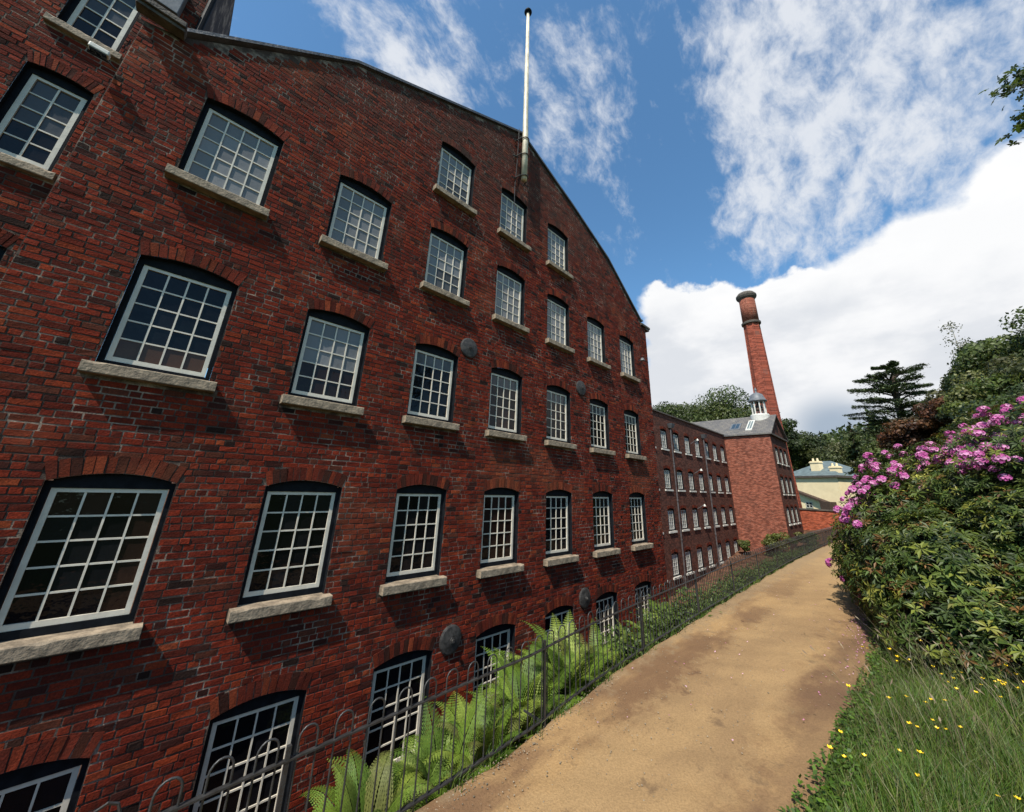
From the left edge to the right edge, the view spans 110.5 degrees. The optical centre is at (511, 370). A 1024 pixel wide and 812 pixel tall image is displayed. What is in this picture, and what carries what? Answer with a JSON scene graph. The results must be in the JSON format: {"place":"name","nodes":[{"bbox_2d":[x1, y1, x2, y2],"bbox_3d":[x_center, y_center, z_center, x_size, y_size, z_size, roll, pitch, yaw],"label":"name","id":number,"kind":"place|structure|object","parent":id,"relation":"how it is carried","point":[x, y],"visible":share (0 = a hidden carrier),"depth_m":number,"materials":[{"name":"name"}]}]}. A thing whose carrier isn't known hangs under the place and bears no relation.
{"place":"outdoors","nodes":[
{"label":"outdoors","id":0,"kind":"place"},
{"bbox_2d":[1,468,1023,811],"bbox_3d":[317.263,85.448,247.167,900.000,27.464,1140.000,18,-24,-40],"label":"ground","id":1,"kind":"structure","parent":0,"point":[707,582],"depth_m":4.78,"materials":[{"name":"green plant"}]},
{"bbox_2d":[0,0,234,280],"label":"brick mill","id":2,"kind":"object","parent":1,"relation":"on","point":[51,95],"visible":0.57,"depth_m":5.27,"materials":[{"name":"red brick"}]},
{"bbox_2d":[0,228,19,259],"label":"window","id":3,"kind":"structure","parent":2,"relation":"in","point":[2,232],"depth_m":4.68,"materials":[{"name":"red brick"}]},
{"bbox_2d":[0,49,104,182],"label":"window","id":4,"kind":"structure","parent":2,"relation":"in","point":[40,111],"depth_m":5.18,"materials":[{"name":"glass"}]},
{"bbox_2d":[43,0,139,63],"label":"window","id":5,"kind":"structure","parent":2,"relation":"in","point":[105,23],"depth_m":5.84,"materials":[{"name":"glass"}]},
{"bbox_2d":[88,41,115,68],"bbox_3d":[-5.764,-4.458,5.030,0.330,0.095,0.183,56,-56,-68],"label":"floodlight","id":6,"kind":"object","parent":2,"relation":"attached to","point":[98,50],"visible":1,"depth_m":4.96,"materials":[{"name":"white paint"}]},
{"bbox_2d":[0,0,668,811],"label":"brick mill","id":7,"kind":"object","parent":1,"relation":"on","point":[386,330],"visible":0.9,"depth_m":5.84,"materials":[{"name":"red brick"}]},
{"bbox_2d":[0,732,104,811],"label":"window","id":8,"kind":"structure","parent":7,"relation":"in","point":[48,786],"depth_m":3.71,"materials":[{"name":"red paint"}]},
{"bbox_2d":[0,456,185,664],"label":"window","id":9,"kind":"structure","parent":7,"relation":"in","point":[80,569],"depth_m":4.16,"materials":[{"name":"black glass"}]},
{"bbox_2d":[77,241,246,392],"bbox_3d":[-4.806,-0.802,5.099,1.300,2.053,0.315,18,-24,-40],"label":"window","id":10,"kind":"structure","parent":7,"relation":"in","point":[167,332],"depth_m":5.10,"materials":[{"name":"glass"}]},
{"bbox_2d":[164,86,289,220],"bbox_3d":[-4.693,-3.731,6.054,1.300,2.053,0.315,18,-24,-40],"label":"window","id":11,"kind":"structure","parent":7,"relation":"in","point":[231,158],"depth_m":6.07,"materials":[{"name":"grey glass"}]},
{"bbox_2d":[188,671,312,811],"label":"window","id":12,"kind":"structure","parent":7,"relation":"in","point":[239,732],"depth_m":4.82,"materials":[{"name":"glass"}]},
{"bbox_2d":[226,467,347,623],"bbox_3d":[-3.368,2.567,5.557,1.300,2.054,0.315,18,-24,-40],"label":"window","id":13,"kind":"structure","parent":7,"relation":"in","point":[289,558],"depth_m":5.57,"materials":[{"name":"glass"}]},
{"bbox_2d":[279,298,374,415],"bbox_3d":[-3.258,-0.288,6.487,1.300,2.048,0.315,18,-24,-40],"label":"window","id":14,"kind":"structure","parent":7,"relation":"in","point":[327,374],"depth_m":6.52,"materials":[{"name":"glass"}]},
{"bbox_2d":[318,165,394,271],"bbox_3d":[-3.145,-3.220,7.443,1.300,2.055,0.315,18,-24,-40],"label":"window","id":15,"kind":"structure","parent":7,"relation":"in","point":[359,219],"depth_m":7.49,"materials":[{"name":"grey glass"}]},
{"bbox_2d":[362,636,435,785],"bbox_3d":[-1.925,5.784,6.064,1.300,2.054,0.315,18,-24,-40],"label":"window","id":16,"kind":"structure","parent":7,"relation":"in","point":[411,668],"depth_m":6.19,"materials":[{"name":"glass"}]},
{"bbox_2d":[379,474,449,595],"bbox_3d":[-1.820,3.079,6.946,1.300,2.056,0.315,18,-24,-40],"label":"window","id":17,"kind":"structure","parent":7,"relation":"in","point":[418,520],"depth_m":6.98,"materials":[{"name":"glass"}]},
{"bbox_2d":[402,334,460,430],"bbox_3d":[-1.710,0.220,7.878,1.300,2.058,0.315,18,-24,-40],"label":"window","id":18,"kind":"structure","parent":7,"relation":"in","point":[434,374],"depth_m":7.94,"materials":[{"name":"beige paint"}]},
{"bbox_2d":[420,219,469,307],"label":"window","id":19,"kind":"structure","parent":7,"relation":"in","point":[445,273],"depth_m":8.91,"materials":[{"name":"glass"}]},
{"bbox_2d":[433,134,476,216],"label":"window","id":20,"kind":"structure","parent":7,"relation":"in","point":[456,173],"depth_m":9.77,"materials":[{"name":"grey glass"}]},
{"bbox_2d":[472,612,516,711],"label":"window","id":21,"kind":"structure","parent":7,"relation":"in","point":[498,632],"depth_m":7.63,"materials":[{"name":"glass"}]},
{"bbox_2d":[476,478,523,578],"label":"window","id":22,"kind":"structure","parent":7,"relation":"in","point":[501,505],"depth_m":8.41,"materials":[{"name":"glass"}]},
{"bbox_2d":[485,359,526,441],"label":"window","id":23,"kind":"structure","parent":7,"relation":"in","point":[504,422],"depth_m":9.37,"materials":[{"name":"beige paint"}]},
{"bbox_2d":[492,258,529,333],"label":"window","id":24,"kind":"structure","parent":7,"relation":"in","point":[510,287],"depth_m":10.33,"materials":[{"name":"glass"}]},
{"bbox_2d":[497,181,531,252],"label":"window","id":25,"kind":"structure","parent":7,"relation":"in","point":[506,229],"depth_m":11.19,"materials":[{"name":"grey glass"}]},
{"bbox_2d":[511,7,531,235],"bbox_3d":[0.409,-9.086,12.374,0.584,10.560,0.441,18,-24,-40],"label":"flagpole","id":26,"kind":"object","parent":7,"relation":"attached to","point":[524,156],"visible":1,"depth_m":12.02,"materials":[{"name":"white metal"}]},
{"bbox_2d":[544,596,573,649],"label":"window","id":27,"kind":"structure","parent":7,"relation":"in","point":[561,609],"depth_m":9.16,"materials":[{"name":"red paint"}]},
{"bbox_2d":[545,288,574,353],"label":"window","id":28,"kind":"structure","parent":7,"relation":"in","point":[557,307],"depth_m":11.75,"materials":[{"name":"glass"}]},
{"bbox_2d":[546,218,573,280],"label":"window","id":29,"kind":"structure","parent":7,"relation":"in","point":[557,260],"depth_m":12.62,"materials":[{"name":"grey glass"}]},
{"bbox_2d":[544,378,576,449],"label":"window","id":30,"kind":"structure","parent":7,"relation":"in","point":[558,433],"depth_m":10.79,"materials":[{"name":"white glass"}]},
{"bbox_2d":[543,482,578,566],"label":"window","id":31,"kind":"structure","parent":7,"relation":"in","point":[558,502],"depth_m":9.84,"materials":[{"name":"glass"}]},
{"bbox_2d":[586,311,610,369],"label":"window","id":32,"kind":"structure","parent":7,"relation":"in","point":[595,329],"depth_m":13.19,"materials":[{"name":"glass"}]},
{"bbox_2d":[589,393,615,455],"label":"window","id":33,"kind":"structure","parent":7,"relation":"in","point":[599,420],"depth_m":12.23,"materials":[{"name":"white glass"}]},
{"bbox_2d":[592,484,620,557],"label":"window","id":34,"kind":"structure","parent":7,"relation":"in","point":[602,500],"depth_m":11.27,"materials":[{"name":"glass"}]},
{"bbox_2d":[595,584,618,651],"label":"window","id":35,"kind":"structure","parent":7,"relation":"in","point":[606,594],"depth_m":10.53,"materials":[{"name":"beige paint"}]},
{"bbox_2d":[618,330,640,382],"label":"window","id":36,"kind":"structure","parent":7,"relation":"in","point":[626,341],"depth_m":14.65,"materials":[{"name":"glass"}]},
{"bbox_2d":[623,404,646,460],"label":"window","id":37,"kind":"structure","parent":7,"relation":"in","point":[631,418],"depth_m":13.68,"materials":[{"name":"white glass"}]},
{"bbox_2d":[628,486,653,550],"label":"window","id":38,"kind":"structure","parent":7,"relation":"in","point":[637,510],"depth_m":12.74,"materials":[{"name":"beige paint"}]},
{"bbox_2d":[634,574,652,626],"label":"window","id":39,"kind":"structure","parent":7,"relation":"in","point":[642,583],"depth_m":12.01,"materials":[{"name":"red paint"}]},
{"bbox_2d":[299,749,437,811],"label":"fern","id":40,"kind":"object","parent":1,"relation":"on","point":[365,796],"visible":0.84,"depth_m":3.39,"materials":[{"name":"green plant"}]},
{"bbox_2d":[332,729,456,811],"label":"fern","id":41,"kind":"object","parent":1,"relation":"on","point":[433,778],"visible":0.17,"depth_m":3.97,"materials":[{"name":"green plant"}]},
{"bbox_2d":[372,686,497,809],"bbox_3d":[-0.816,4.419,3.921,1.661,1.042,1.538,10,-17,-34],"label":"fern","id":42,"kind":"object","parent":1,"relation":"on","point":[424,741],"visible":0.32,"depth_m":4.12,"materials":[{"name":"green plant"}]},
{"bbox_2d":[94,524,845,811],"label":"iron railing","id":43,"kind":"object","parent":1,"relation":"on","point":[251,776],"visible":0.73,"depth_m":3.51,"materials":[{"name":"black metal"}]},
{"bbox_2d":[422,683,525,778],"bbox_3d":[-0.538,4.841,4.468,1.355,1.026,1.630,-15,-17,22],"label":"fern","id":44,"kind":"object","parent":1,"relation":"on","point":[498,718],"visible":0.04,"depth_m":4.83,"materials":[{"name":"green plant"}]},
{"bbox_2d":[413,693,535,777],"bbox_3d":[-0.353,4.496,4.273,1.553,0.959,1.290,-1,-19,5],"label":"fern","id":45,"kind":"object","parent":1,"relation":"on","point":[488,736],"visible":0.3,"depth_m":4.26,"materials":[{"name":"green plant"}]},
{"bbox_2d":[469,666,566,753],"bbox_3d":[0.089,4.702,4.808,1.602,0.889,1.399,-5,-20,22],"label":"fern","id":46,"kind":"object","parent":1,"relation":"on","point":[507,696],"visible":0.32,"depth_m":4.89,"materials":[{"name":"green plant"}]},
{"bbox_2d":[478,639,585,729],"bbox_3d":[0.336,4.911,5.303,1.800,1.364,1.964,10,-20,-24],"label":"fern","id":47,"kind":"object","parent":1,"relation":"on","point":[537,672],"visible":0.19,"depth_m":5.38,"materials":[{"name":"green plant"}]},
{"bbox_2d":[489,649,586,706],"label":"fern","id":48,"kind":"object","parent":1,"relation":"on","point":[519,664],"visible":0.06,"depth_m":5.97,"materials":[{"name":"green plant"}]},
{"bbox_2d":[501,664,588,743],"bbox_3d":[0.366,4.993,5.284,1.588,0.970,1.803,0,-18,-3],"label":"fern","id":49,"kind":"object","parent":1,"relation":"on","point":[551,680],"visible":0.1,"depth_m":5.38,"materials":[{"name":"green plant"}]},
{"bbox_2d":[507,612,627,704],"bbox_3d":[0.939,5.097,5.984,2.252,1.468,1.871,-7,-23,20],"label":"fern","id":50,"kind":"object","parent":1,"relation":"on","point":[572,644],"visible":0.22,"depth_m":6.40,"materials":[{"name":"green plant"}]},
{"bbox_2d":[524,624,613,707],"bbox_3d":[0.954,4.772,5.495,1.580,1.082,1.436,-4,-19,18],"label":"fern","id":51,"kind":"object","parent":1,"relation":"on","point":[562,665],"visible":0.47,"depth_m":5.50,"materials":[{"name":"green plant"}]},
{"bbox_2d":[538,621,617,672],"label":"fern","id":52,"kind":"object","parent":1,"relation":"on","point":[562,642],"visible":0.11,"depth_m":6.30,"materials":[{"name":"green plant"}]},
{"bbox_2d":[573,618,631,677],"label":"fern","id":53,"kind":"object","parent":1,"relation":"on","point":[600,647],"visible":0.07,"depth_m":6.59,"materials":[{"name":"green plant"}]},
{"bbox_2d":[590,617,667,675],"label":"leafy plant","id":54,"kind":"object","parent":1,"relation":"on","point":[621,641],"visible":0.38,"depth_m":6.29,"materials":[{"name":"green plant"}]},
{"bbox_2d":[621,609,681,645],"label":"fern","id":55,"kind":"object","parent":1,"relation":"on","point":[631,622],"visible":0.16,"depth_m":7.96,"materials":[{"name":"green plant"}]},
{"bbox_2d":[628,612,674,645],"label":"leafy plant","id":56,"kind":"object","parent":1,"relation":"on","point":[651,625],"visible":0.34,"depth_m":7.03,"materials":[{"name":"green plant"}]},
{"bbox_2d":[616,604,708,634],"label":"leafy plant","id":57,"kind":"object","parent":1,"relation":"on","point":[666,617],"visible":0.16,"depth_m":7.84,"materials":[{"name":"green plant"}]},
{"bbox_2d":[643,594,711,632],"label":"leafy plant","id":58,"kind":"object","parent":1,"relation":"on","point":[667,615],"visible":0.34,"depth_m":7.69,"materials":[{"name":"green plant"}]},
{"bbox_2d":[653,401,710,421],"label":"broadleaf tree","id":59,"kind":"object","parent":1,"relation":"on","point":[669,409],"visible":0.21,"depth_m":83.18,"materials":[{"name":"green plant"}]},
{"bbox_2d":[659,584,723,621],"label":"leafy plant","id":60,"kind":"object","parent":1,"relation":"on","point":[683,593],"visible":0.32,"depth_m":8.21,"materials":[{"name":"green plant"}]},
{"bbox_2d":[652,408,739,595],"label":"mill wing","id":61,"kind":"structure","parent":1,"relation":"on","point":[695,538],"depth_m":30.13,"materials":[{"name":"red brick"}]},
{"bbox_2d":[660,426,669,450],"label":"window","id":62,"kind":"structure","parent":61,"relation":"in","point":[663,434],"depth_m":28.66,"materials":[{"name":"white glass"}]},
{"bbox_2d":[663,465,673,490],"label":"window","id":63,"kind":"structure","parent":61,"relation":"in","point":[668,487],"depth_m":27.72,"materials":[{"name":"white paint"}]},
{"bbox_2d":[667,505,677,532],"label":"window","id":64,"kind":"structure","parent":61,"relation":"in","point":[671,518],"depth_m":26.80,"materials":[{"name":"white paint"}]},
{"bbox_2d":[671,549,681,579],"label":"window","id":65,"kind":"structure","parent":61,"relation":"in","point":[675,559],"depth_m":25.86,"materials":[{"name":"white paint"}]},
{"bbox_2d":[672,430,681,453],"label":"window","id":66,"kind":"structure","parent":61,"relation":"in","point":[675,437],"depth_m":30.18,"materials":[{"name":"white glass"}]},
{"bbox_2d":[676,467,685,491],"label":"window","id":67,"kind":"structure","parent":61,"relation":"in","point":[679,471],"depth_m":29.22,"materials":[{"name":"white paint"}]},
{"bbox_2d":[680,505,689,531],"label":"window","id":68,"kind":"structure","parent":61,"relation":"in","point":[683,508],"depth_m":28.31,"materials":[{"name":"white paint"}]},
{"bbox_2d":[684,547,694,574],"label":"window","id":69,"kind":"structure","parent":61,"relation":"in","point":[689,568],"depth_m":27.39,"materials":[{"name":"white paint"}]},
{"bbox_2d":[692,505,700,529],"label":"window","id":70,"kind":"structure","parent":61,"relation":"in","point":[694,508],"depth_m":29.83,"materials":[{"name":"white paint"}]},
{"bbox_2d":[696,544,705,570],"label":"window","id":71,"kind":"structure","parent":61,"relation":"in","point":[699,551],"depth_m":28.91,"materials":[{"name":"white paint"}]},
{"bbox_2d":[671,393,728,420],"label":"broadleaf tree","id":72,"kind":"object","parent":1,"relation":"on","point":[699,401],"visible":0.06,"depth_m":86.88,"materials":[{"name":"green plant"}]},
{"bbox_2d":[681,385,780,421],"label":"broadleaf tree","id":73,"kind":"object","parent":1,"relation":"on","point":[732,410],"visible":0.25,"depth_m":80.92,"materials":[{"name":"green plant"}]},
{"bbox_2d":[691,414,803,553],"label":"mill tower","id":74,"kind":"structure","parent":1,"relation":"on","point":[765,500],"depth_m":36.27,"materials":[{"name":"brown brick"}]},
{"bbox_2d":[748,388,769,420],"bbox_3d":[27.950,3.937,40.341,1.840,4.250,1.840,18,-24,-40],"label":"cupola","id":75,"kind":"object","parent":74,"relation":"on","point":[756,398],"visible":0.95,"depth_m":39.96,"materials":[{"name":"white paint"}]},
{"bbox_2d":[736,290,801,507],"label":"chimney stack","id":76,"kind":"object","parent":1,"relation":"on","point":[761,379],"visible":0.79,"depth_m":52.94,"materials":[{"name":"brick"}]},
{"bbox_2d":[761,532,797,550],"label":"shrub","id":77,"kind":"object","parent":1,"relation":"on","point":[772,538],"visible":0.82,"depth_m":32.54,"materials":[{"name":"green plant"}]},
{"bbox_2d":[781,418,808,450],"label":"broadleaf tree","id":78,"kind":"object","parent":1,"relation":"on","point":[794,443],"visible":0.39,"depth_m":73.65,"materials":[{"name":"green plant"}]},
{"bbox_2d":[789,430,836,468],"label":"broadleaf tree","id":79,"kind":"object","parent":1,"relation":"on","point":[797,457],"visible":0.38,"depth_m":76.87,"materials":[{"name":"green plant"}]},
{"bbox_2d":[799,508,849,529],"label":"garden wall","id":80,"kind":"structure","parent":1,"relation":"on","point":[815,519],"depth_m":37.98,"materials":[{"name":"red brick"}]},
{"bbox_2d":[794,458,858,509],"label":"cream house","id":81,"kind":"structure","parent":1,"relation":"on","point":[823,484],"depth_m":54.74,"materials":[{"name":"beige paint"}]},
{"bbox_2d":[818,439,870,466],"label":"broadleaf tree","id":82,"kind":"object","parent":1,"relation":"on","point":[834,453],"visible":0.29,"depth_m":65.37,"materials":[{"name":"green plant"}]},
{"bbox_2d":[840,422,862,497],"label":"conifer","id":83,"kind":"object","parent":1,"relation":"on","point":[854,455],"visible":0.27,"depth_m":43.25,"materials":[{"name":"green plant"}]},
{"bbox_2d":[841,430,878,462],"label":"broadleaf tree","id":84,"kind":"object","parent":1,"relation":"on","point":[869,437],"visible":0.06,"depth_m":44.63,"materials":[{"name":"green plant"}]},
{"bbox_2d":[854,440,881,475],"bbox_3d":[34.489,10.223,31.782,5.378,8.066,5.459,18,-24,-40],"label":"broadleaf tree","id":85,"kind":"object","parent":1,"relation":"on","point":[873,444],"visible":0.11,"depth_m":33.16,"materials":[{"name":"green plant"}]},
{"bbox_2d":[792,409,948,471],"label":"distant wood","id":86,"kind":"object","parent":1,"relation":"on","point":[834,436],"depth_m":104.62,"materials":[{"name":"green plant"}]},
{"bbox_2d":[841,360,946,491],"bbox_3d":[40.679,7.366,36.922,9.863,17.262,9.396,18,-24,-40],"label":"cedar tree","id":87,"kind":"object","parent":1,"relation":"on","point":[893,383],"visible":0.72,"depth_m":37.67,"materials":[{"name":"green plant"}]},
{"bbox_2d":[777,620,1023,811],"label":"ground cover","id":88,"kind":"object","parent":1,"relation":"on","point":[825,769],"visible":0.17,"depth_m":3.44,"materials":[{"name":"green plant"}]},
{"bbox_2d":[858,448,943,485],"bbox_3d":[25.758,8.176,23.465,4.149,6.164,4.159,1,-18,3],"label":"broadleaf tree","id":89,"kind":"object","parent":1,"relation":"on","point":[878,453],"visible":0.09,"depth_m":23.92,"materials":[{"name":"green plant"}]},
{"bbox_2d":[875,415,943,491],"bbox_3d":[30.314,7.602,25.928,4.290,8.949,4.499,18,-24,-40],"label":"copper tree","id":90,"kind":"object","parent":1,"relation":"on","point":[905,432],"visible":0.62,"depth_m":26.42,"materials":[{"name":"brown plant"}]},
{"bbox_2d":[825,393,1023,709],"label":"rhododendron bush","id":91,"kind":"object","parent":1,"relation":"on","point":[912,544],"visible":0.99,"depth_m":5.99,"materials":[{"name":"green plant"}]},
{"bbox_2d":[920,375,949,402],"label":"broadleaf tree","id":92,"kind":"object","parent":1,"relation":"on","point":[936,393],"visible":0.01,"depth_m":32.20,"materials":[{"name":"green plant"}]},
{"bbox_2d":[911,396,959,438],"bbox_3d":[29.983,6.384,23.626,3.723,9.732,3.459,9,-19,-20],"label":"copper tree","id":93,"kind":"object","parent":1,"relation":"on","point":[931,416],"visible":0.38,"depth_m":24.82,"materials":[{"name":"brown plant"}]},
{"bbox_2d":[938,320,975,356],"bbox_3d":[36.675,3.519,27.770,3.197,16.609,2.714,10,-20,-24],"label":"birch tree","id":94,"kind":"object","parent":1,"relation":"on","point":[956,344],"visible":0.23,"depth_m":29.85,"materials":[{"name":"green plant"}]},
{"bbox_2d":[936,400,1014,438],"bbox_3d":[27.842,5.245,19.003,5.436,8.395,5.522,18,-24,-40],"label":"broadleaf tree","id":95,"kind":"object","parent":1,"relation":"on","point":[946,409],"visible":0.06,"depth_m":21.17,"materials":[{"name":"green plant"}]},
{"bbox_2d":[939,369,1023,415],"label":"broadleaf tree","id":96,"kind":"object","parent":1,"relation":"on","point":[972,390],"visible":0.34,"depth_m":21.48,"materials":[{"name":"green plant"}]},
{"bbox_2d":[944,344,1018,386],"bbox_3d":[35.779,4.290,25.017,4.973,12.996,5.281,18,-24,-40],"label":"broadleaf tree","id":97,"kind":"object","parent":1,"relation":"on","point":[951,372],"visible":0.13,"depth_m":26.76,"materials":[{"name":"green plant"}]},
{"bbox_2d":[943,330,1023,389],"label":"broadleaf tree","id":98,"kind":"object","parent":1,"relation":"on","point":[1003,350],"visible":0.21,"depth_m":25.48,"materials":[{"name":"green plant"}]},
{"bbox_2d":[949,382,1023,423],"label":"broadleaf tree","id":99,"kind":"object","parent":1,"relation":"on","point":[1019,388],"visible":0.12,"depth_m":17.97,"materials":[{"name":"green plant"}]},
{"bbox_2d":[953,329,1023,363],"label":"broadleaf tree","id":100,"kind":"object","parent":1,"relation":"on","point":[989,340],"visible":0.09,"depth_m":26.59,"materials":[{"name":"green plant"}]},
{"bbox_2d":[978,64,1023,146],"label":"oak tree","id":101,"kind":"object","parent":1,"relation":"on","point":[1017,82],"visible":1,"depth_m":5.84,"materials":[{"name":"green plant"}]},
{"bbox_2d":[980,357,1023,402],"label":"broadleaf tree","id":102,"kind":"object","parent":1,"relation":"on","point":[1019,368],"visible":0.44,"depth_m":20.66,"materials":[{"name":"green plant"}]},
{"bbox_2d":[983,350,1023,401],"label":"broadleaf tree","id":103,"kind":"object","parent":1,"relation":"on","point":[1000,360],"visible":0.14,"depth_m":21.87,"materials":[{"name":"green plant"}]},
{"bbox_2d":[998,306,1023,359],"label":"broadleaf tree","id":104,"kind":"object","parent":1,"relation":"on","point":[1013,324],"visible":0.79,"depth_m":23.55,"materials":[{"name":"green plant"}]},
{"bbox_2d":[13,0,1023,435],"label":"sky","id":105,"kind":"structure","parent":0,"point":[839,164],"materials":[{"name":"blue"}]},
{"bbox_2d":[413,540,878,811],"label":"path","id":106,"kind":"structure","parent":0,"point":[722,774],"depth_m":3.96,"materials":[{"name":"beige gravel"}]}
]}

